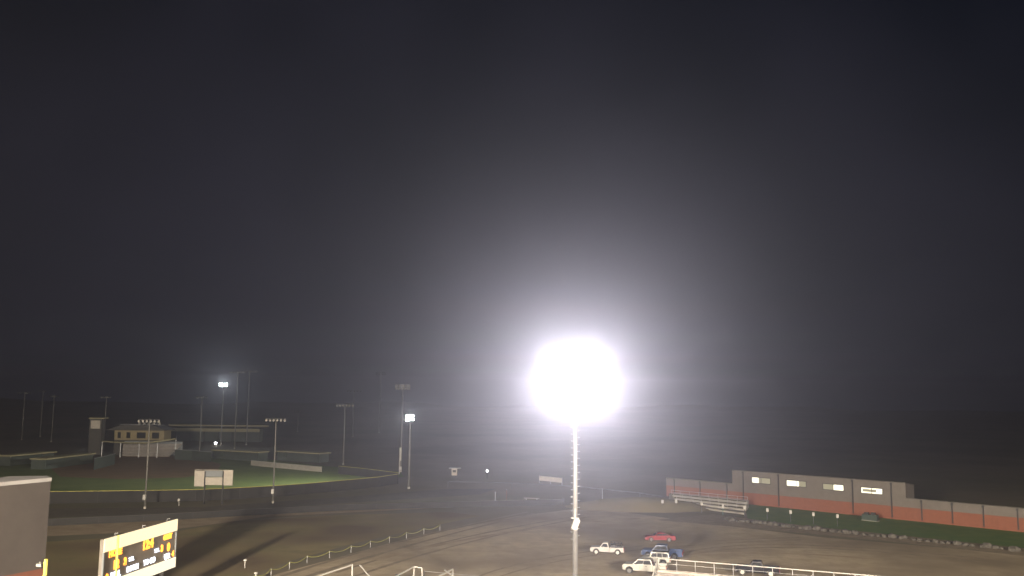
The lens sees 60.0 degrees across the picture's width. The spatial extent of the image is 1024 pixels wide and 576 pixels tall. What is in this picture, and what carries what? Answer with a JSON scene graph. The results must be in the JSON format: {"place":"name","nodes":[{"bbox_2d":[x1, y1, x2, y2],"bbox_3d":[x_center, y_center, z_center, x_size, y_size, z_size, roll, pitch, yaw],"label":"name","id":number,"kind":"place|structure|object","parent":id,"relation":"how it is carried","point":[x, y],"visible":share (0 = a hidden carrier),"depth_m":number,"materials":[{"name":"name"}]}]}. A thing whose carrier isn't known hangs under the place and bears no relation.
{"place":"outdoors","nodes":[
{"label":"outdoors","id":0,"kind":"place"},
{"bbox_2d":[0,476,51,575],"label":"stadium building","id":1,"kind":"structure","parent":0,"point":[24,506],"depth_m":85.57,"materials":[{"name":"grey concrete"}]},
{"bbox_2d":[88,417,108,454],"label":"tower","id":2,"kind":"structure","parent":0,"point":[96,432],"depth_m":331.43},
{"bbox_2d":[0,457,403,490],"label":"outfield grass","id":3,"kind":"structure","parent":0,"point":[246,474],"depth_m":247.98,"materials":[{"name":"green plant"}]},
{"bbox_2d":[197,396,206,450],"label":"floodlight pole","id":4,"kind":"object","parent":3,"relation":"on","point":[200,423],"visible":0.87,"depth_m":325.88,"materials":[{"name":"metal"}]},
{"bbox_2d":[211,449,269,460],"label":"dugout","id":5,"kind":"object","parent":3,"relation":"on","point":[241,455],"visible":0.94,"depth_m":316.68,"materials":[{"name":"concrete"}]},
{"bbox_2d":[251,460,321,471],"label":"wall","id":6,"kind":"structure","parent":3,"relation":"on","point":[290,466],"depth_m":281.81,"materials":[{"name":"concrete"}]},
{"bbox_2d":[338,466,397,476],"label":"foul line fence","id":7,"kind":"object","parent":3,"relation":"on","point":[355,471],"visible":0.92,"depth_m":258.99,"materials":[{"name":"fabric"}]},
{"bbox_2d":[399,447,401,473],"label":"foul pole","id":8,"kind":"object","parent":3,"relation":"on","point":[399,458],"visible":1,"depth_m":267.68,"materials":[{"name":"white metal"}]},
{"bbox_2d":[45,512,476,575],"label":"field","id":9,"kind":"structure","parent":0,"point":[224,549],"depth_m":145.63,"materials":[{"name":"brown soil"}]},
{"bbox_2d":[48,489,493,517],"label":"service road","id":10,"kind":"structure","parent":0,"point":[70,512],"depth_m":192.47,"materials":[{"name":"soil"}]},
{"bbox_2d":[138,418,160,508],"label":"floodlight pole","id":11,"kind":"object","parent":10,"relation":"on","point":[145,495],"visible":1,"depth_m":186.37,"materials":[{"name":"metal"}]},
{"bbox_2d":[265,418,285,502],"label":"floodlight pole","id":12,"kind":"object","parent":10,"relation":"on","point":[272,490],"visible":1,"depth_m":197.48,"materials":[{"name":"metal"}]},
{"bbox_2d":[47,499,559,535],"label":"path","id":13,"kind":"structure","parent":0,"point":[83,529],"depth_m":163.34,"materials":[{"name":"brown soil"}]},
{"bbox_2d":[48,499,563,525],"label":"track fence","id":14,"kind":"object","parent":13,"relation":"on","point":[192,515],"visible":0.88,"depth_m":180.47,"materials":[{"name":"metal"}]},
{"bbox_2d":[0,404,1023,575],"bbox_3d":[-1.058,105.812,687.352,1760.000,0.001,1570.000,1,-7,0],"label":"ground","id":15,"kind":"structure","parent":0,"point":[966,458],"depth_m":404.45,"materials":[{"name":"soil"}]},
{"bbox_2d":[18,392,30,439],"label":"floodlight pole","id":16,"kind":"object","parent":15,"relation":"on","point":[23,411],"visible":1,"depth_m":423.23,"materials":[{"name":"metal"}]},
{"bbox_2d":[0,451,56,465],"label":"dugout","id":17,"kind":"object","parent":15,"relation":"on","point":[13,459],"visible":0.67,"depth_m":290.73,"materials":[{"name":"metal"}]},
{"bbox_2d":[39,390,45,436],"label":"floodlight pole","id":18,"kind":"object","parent":15,"relation":"on","point":[41,414],"visible":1,"depth_m":451.68,"materials":[{"name":"metal"}]},
{"bbox_2d":[49,395,58,441],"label":"floodlight pole","id":19,"kind":"object","parent":15,"relation":"on","point":[52,418],"visible":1,"depth_m":412.65,"materials":[{"name":"metal"}]},
{"bbox_2d":[43,535,118,575],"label":"goal post","id":20,"kind":"object","parent":15,"relation":"on","point":[45,566],"visible":1,"depth_m":65.90,"materials":[{"name":"yellow metal"}]},
{"bbox_2d":[101,396,110,437],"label":"floodlight pole","id":21,"kind":"object","parent":15,"relation":"on","point":[105,408],"visible":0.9,"depth_m":363.68,"materials":[{"name":"metal"}]},
{"bbox_2d":[52,456,220,478],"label":"infield","id":22,"kind":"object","parent":15,"relation":"on","point":[128,467],"visible":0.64,"depth_m":276.13,"materials":[{"name":"soil"}]},
{"bbox_2d":[29,453,95,469],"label":"dugout","id":23,"kind":"object","parent":22,"relation":"on","point":[57,461],"visible":1,"depth_m":283.61,"materials":[{"name":"concrete"}]},
{"bbox_2d":[94,454,114,469],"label":"dugout fence","id":24,"kind":"object","parent":22,"relation":"on","point":[104,461],"visible":1,"depth_m":280.92,"materials":[{"name":"metal"}]},
{"bbox_2d":[101,438,175,457],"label":"backstop net","id":25,"kind":"object","parent":22,"relation":"on","point":[138,443],"visible":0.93,"depth_m":320.83,"materials":[{"name":"metal"}]},
{"bbox_2d":[175,449,210,461],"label":"backstop fence","id":26,"kind":"object","parent":22,"relation":"on","point":[195,455],"visible":1,"depth_m":310.77,"materials":[{"name":"metal"}]},
{"bbox_2d":[98,518,177,575],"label":"scoreboard","id":27,"kind":"object","parent":15,"relation":"on","point":[148,551],"visible":0.97,"depth_m":99.61,"materials":[{"name":"beige metal"}]},
{"bbox_2d":[107,422,174,454],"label":"press box","id":28,"kind":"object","parent":15,"relation":"on","point":[139,431],"visible":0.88,"depth_m":335.60,"materials":[{"name":"beige concrete"}]},
{"bbox_2d":[137,432,145,437],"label":"window","id":29,"kind":"structure","parent":28,"relation":"in","point":[139,434],"depth_m":335.67,"materials":[{"name":"black glass"}]},
{"bbox_2d":[152,432,158,438],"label":"window","id":30,"kind":"structure","parent":28,"relation":"in","point":[154,435],"depth_m":335.67,"materials":[{"name":"black glass"}]},
{"bbox_2d":[122,441,182,456],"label":"grandstand","id":31,"kind":"object","parent":15,"relation":"on","point":[166,448],"visible":0.89,"depth_m":331.74,"materials":[{"name":"metal"}]},
{"bbox_2d":[194,470,232,503],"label":"sign board","id":32,"kind":"object","parent":15,"relation":"on","point":[205,478],"visible":1,"depth_m":194.36,"materials":[{"name":"grey"}]},
{"bbox_2d":[169,424,268,442],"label":"covered stand","id":33,"kind":"object","parent":15,"relation":"on","point":[207,434],"visible":0.81,"depth_m":425.07,"materials":[{"name":"grey metal"}]},
{"bbox_2d":[219,382,226,444],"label":"floodlight pole","id":34,"kind":"object","parent":15,"relation":"on","point":[223,383],"visible":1,"depth_m":402.06,"materials":[{"name":"metal"}]},
{"bbox_2d":[49,474,397,503],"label":"outfield fence","id":35,"kind":"object","parent":15,"relation":"on","point":[108,496],"visible":0.96,"depth_m":200.49,"materials":[{"name":"metal"}]},
{"bbox_2d":[230,372,244,448],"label":"floodlight pole","id":36,"kind":"object","parent":15,"relation":"on","point":[236,408],"visible":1,"depth_m":376.40,"materials":[{"name":"metal"}]},
{"bbox_2d":[241,370,256,444],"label":"floodlight pole","id":37,"kind":"object","parent":15,"relation":"on","point":[248,406],"visible":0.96,"depth_m":404.24,"materials":[{"name":"metal"}]},
{"bbox_2d":[276,450,330,462],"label":"dugout","id":38,"kind":"object","parent":15,"relation":"on","point":[303,456],"visible":0.98,"depth_m":313.88,"materials":[{"name":"concrete"}]},
{"bbox_2d":[336,404,353,464],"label":"floodlight pole","id":39,"kind":"object","parent":15,"relation":"on","point":[344,432],"visible":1,"depth_m":300.68,"materials":[{"name":"metal"}]},
{"bbox_2d":[255,526,437,575],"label":"rope barrier","id":40,"kind":"object","parent":15,"relation":"on","point":[340,551],"visible":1,"depth_m":134.86,"materials":[{"name":"fabric"}]},
{"bbox_2d":[347,391,360,436],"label":"floodlight pole","id":41,"kind":"object","parent":15,"relation":"on","point":[353,416],"visible":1,"depth_m":482.04,"materials":[{"name":"metal"}]},
{"bbox_2d":[395,385,409,471],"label":"floodlight pole","id":42,"kind":"object","parent":15,"relation":"on","point":[402,388],"visible":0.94,"depth_m":276.96,"materials":[{"name":"metal"}]},
{"bbox_2d":[406,414,414,488],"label":"floodlight pole","id":43,"kind":"object","parent":15,"relation":"on","point":[410,419],"visible":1,"depth_m":229.25,"materials":[{"name":"metal"}]},
{"bbox_2d":[449,467,460,474],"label":"kiosk","id":44,"kind":"object","parent":15,"relation":"on","point":[454,470],"visible":1,"depth_m":265.67,"materials":[{"name":"white paint"}]},
{"bbox_2d":[539,476,561,483],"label":"banner","id":45,"kind":"object","parent":15,"relation":"on","point":[549,479],"visible":0.91,"depth_m":243.39,"materials":[{"name":"fabric"}]},
{"bbox_2d":[448,481,664,496],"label":"distant fence","id":46,"kind":"object","parent":15,"relation":"on","point":[562,485],"visible":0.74,"depth_m":224.66,"materials":[{"name":"grey metal"}]},
{"bbox_2d":[272,509,1023,575],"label":"parking lot","id":47,"kind":"structure","parent":15,"relation":"on","point":[478,557],"depth_m":139.04,"materials":[{"name":"brown soil"}]},
{"bbox_2d":[318,564,369,575],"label":"bleacher stair","id":48,"kind":"object","parent":47,"relation":"on","point":[343,568],"visible":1,"depth_m":100.61,"materials":[{"name":"white metal"}]},
{"bbox_2d":[281,512,527,575],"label":"wheel track","id":49,"kind":"structure","parent":47,"relation":"on","point":[305,568],"depth_m":143.10,"materials":[{"name":"brown soil"}]},
{"bbox_2d":[396,566,422,575],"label":"bleacher stair","id":50,"kind":"object","parent":47,"relation":"on","point":[413,567],"visible":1,"depth_m":101.05,"materials":[{"name":"white metal"}]},
{"bbox_2d":[306,513,534,575],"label":"wheel track","id":51,"kind":"structure","parent":47,"relation":"on","point":[335,567],"depth_m":141.40,"materials":[{"name":"brown soil"}]},
{"bbox_2d":[438,569,453,575],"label":"bleacher stair","id":52,"kind":"object","parent":47,"relation":"on","point":[452,570],"visible":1,"depth_m":98.81,"materials":[{"name":"white metal"}]},
{"bbox_2d":[335,515,582,572],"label":"wheel track","id":53,"kind":"structure","parent":47,"relation":"on","point":[453,540],"depth_m":152.71,"materials":[{"name":"brown soil"}]},
{"bbox_2d":[354,517,587,575],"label":"wheel track","id":54,"kind":"structure","parent":47,"relation":"on","point":[390,564],"depth_m":139.03,"materials":[{"name":"brown soil"}]},
{"bbox_2d":[374,518,641,559],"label":"wheel track","id":55,"kind":"structure","parent":47,"relation":"on","point":[405,552],"depth_m":151.60,"materials":[{"name":"brown soil"}]},
{"bbox_2d":[554,356,596,575],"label":"floodlight pole","id":56,"kind":"object","parent":47,"relation":"on","point":[575,392],"visible":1,"depth_m":98.87,"materials":[{"name":"metal"}]},
{"bbox_2d":[590,541,624,554],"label":"parked pickup","id":57,"kind":"object","parent":47,"relation":"on","point":[604,546],"visible":1,"depth_m":138.04,"materials":[{"name":"white metal"}]},
{"bbox_2d":[478,537,799,575],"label":"wheel track","id":58,"kind":"structure","parent":47,"relation":"on","point":[624,547],"depth_m":139.47,"materials":[{"name":"brown soil"}]},
{"bbox_2d":[501,540,787,575],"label":"wheel track","id":59,"kind":"structure","parent":47,"relation":"on","point":[624,551],"depth_m":138.33,"materials":[{"name":"brown soil"}]},
{"bbox_2d":[622,557,668,574],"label":"parked pickup","id":60,"kind":"object","parent":47,"relation":"on","point":[643,564],"visible":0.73,"depth_m":123.41,"materials":[{"name":"white paint"}]},
{"bbox_2d":[642,550,671,563],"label":"parked car","id":61,"kind":"object","parent":47,"relation":"on","point":[655,554],"visible":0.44,"depth_m":129.85,"materials":[{"name":"white paint"}]},
{"bbox_2d":[644,531,675,541],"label":"parked car","id":62,"kind":"object","parent":47,"relation":"on","point":[660,535],"visible":1,"depth_m":150.53,"materials":[{"name":"red paint"}]},
{"bbox_2d":[641,543,683,558],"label":"parked pickup","id":63,"kind":"object","parent":47,"relation":"on","point":[675,553],"visible":0.73,"depth_m":135.05,"materials":[{"name":"blue paint"}]},
{"bbox_2d":[606,552,879,563],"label":"wheel track","id":64,"kind":"structure","parent":47,"relation":"on","point":[617,562],"depth_m":139.61,"materials":[{"name":"brown soil"}]},
{"bbox_2d":[735,560,780,575],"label":"parked pickup","id":65,"kind":"object","parent":47,"relation":"on","point":[742,571],"visible":0.9,"depth_m":123.03,"materials":[{"name":"black paint"}]},
{"bbox_2d":[652,558,875,575],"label":"bleachers","id":66,"kind":"object","parent":47,"relation":"on","point":[660,572],"visible":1,"depth_m":103.92,"materials":[{"name":"metal"}]},
{"bbox_2d":[686,544,991,559],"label":"wheel track","id":67,"kind":"structure","parent":47,"relation":"on","point":[820,545],"depth_m":145.72,"materials":[{"name":"brown soil"}]},
{"bbox_2d":[700,547,988,562],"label":"wheel track","id":68,"kind":"structure","parent":47,"relation":"on","point":[841,549],"depth_m":143.38,"materials":[{"name":"brown soil"}]},
{"bbox_2d":[660,514,1023,555],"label":"gravel bed","id":69,"kind":"object","parent":15,"relation":"on","point":[711,519],"visible":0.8,"depth_m":162.32,"materials":[{"name":"gravel"}]},
{"bbox_2d":[727,517,734,520],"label":"boulder","id":70,"kind":"object","parent":69,"relation":"on","point":[730,518],"visible":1,"depth_m":175.44,"materials":[{"name":"stone"}]},
{"bbox_2d":[802,525,810,529],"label":"boulder","id":71,"kind":"object","parent":69,"relation":"on","point":[806,527],"visible":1,"depth_m":165.52,"materials":[{"name":"stone"}]},
{"bbox_2d":[813,525,821,530],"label":"boulder","id":72,"kind":"object","parent":69,"relation":"on","point":[816,527],"visible":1,"depth_m":164.74,"materials":[{"name":"stone"}]},
{"bbox_2d":[842,529,848,533],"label":"boulder","id":73,"kind":"object","parent":69,"relation":"on","point":[845,531],"visible":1,"depth_m":161.14,"materials":[{"name":"stone"}]},
{"bbox_2d":[888,533,896,537],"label":"boulder","id":74,"kind":"object","parent":69,"relation":"on","point":[891,535],"visible":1,"depth_m":156.69,"materials":[{"name":"stone"}]},
{"bbox_2d":[952,541,961,544],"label":"boulder","id":75,"kind":"object","parent":69,"relation":"on","point":[956,543],"visible":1,"depth_m":149.97,"materials":[{"name":"stone"}]},
{"bbox_2d":[982,542,991,547],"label":"boulder","id":76,"kind":"object","parent":69,"relation":"on","point":[986,545],"visible":1,"depth_m":147.54,"materials":[{"name":"stone"}]},
{"bbox_2d":[1007,546,1015,551],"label":"boulder","id":77,"kind":"object","parent":69,"relation":"on","point":[1012,548],"visible":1,"depth_m":144.30,"materials":[{"name":"stone"}]},
{"bbox_2d":[666,470,1023,531],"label":"gymnasium","id":78,"kind":"structure","parent":15,"relation":"on","point":[883,499],"depth_m":187.56,"materials":[{"name":"grey brick"}]},
{"bbox_2d":[751,477,770,484],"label":"window","id":79,"kind":"structure","parent":78,"relation":"in","point":[759,480],"depth_m":201.27,"materials":[{"name":"white glass"}]},
{"bbox_2d":[786,480,805,487],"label":"window","id":80,"kind":"structure","parent":78,"relation":"in","point":[794,483],"depth_m":195.60,"materials":[{"name":"white glass"}]},
{"bbox_2d":[822,483,843,490],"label":"window","id":81,"kind":"structure","parent":78,"relation":"in","point":[836,487],"depth_m":189.91,"materials":[{"name":"white glass"}]},
{"bbox_2d":[860,487,882,494],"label":"window","id":82,"kind":"structure","parent":78,"relation":"in","point":[867,490],"depth_m":184.34,"materials":[{"name":"white glass"}]},
{"bbox_2d":[746,504,1023,547],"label":"grass verge","id":83,"kind":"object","parent":15,"relation":"on","point":[918,529],"depth_m":170.59,"materials":[{"name":"green plant"}]},
{"bbox_2d":[862,512,878,521],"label":"utility cabinet","id":84,"kind":"object","parent":83,"relation":"on","point":[872,516],"visible":1,"depth_m":177.78,"materials":[{"name":"metal"}]},
{"bbox_2d":[0,398,1023,413],"bbox_3d":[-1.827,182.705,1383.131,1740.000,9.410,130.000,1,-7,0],"label":"hills","id":85,"kind":"structure","parent":0,"point":[375,404],"depth_m":1343.58,"materials":[{"name":"soil"}]},
{"bbox_2d":[0,0,1023,411],"label":"sky","id":86,"kind":"structure","parent":0,"point":[723,203],"materials":[{"name":"black"}]},
{"bbox_2d":[565,497,709,512],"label":"terrain","id":87,"kind":"structure","parent":0,"point":[637,504],"depth_m":191.16,"materials":[{"name":"brown soil"}]},
{"bbox_2d":[669,490,748,514],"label":"bleachers","id":88,"kind":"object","parent":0,"point":[735,506],"depth_m":196.64,"materials":[{"name":"metal"}]}
]}

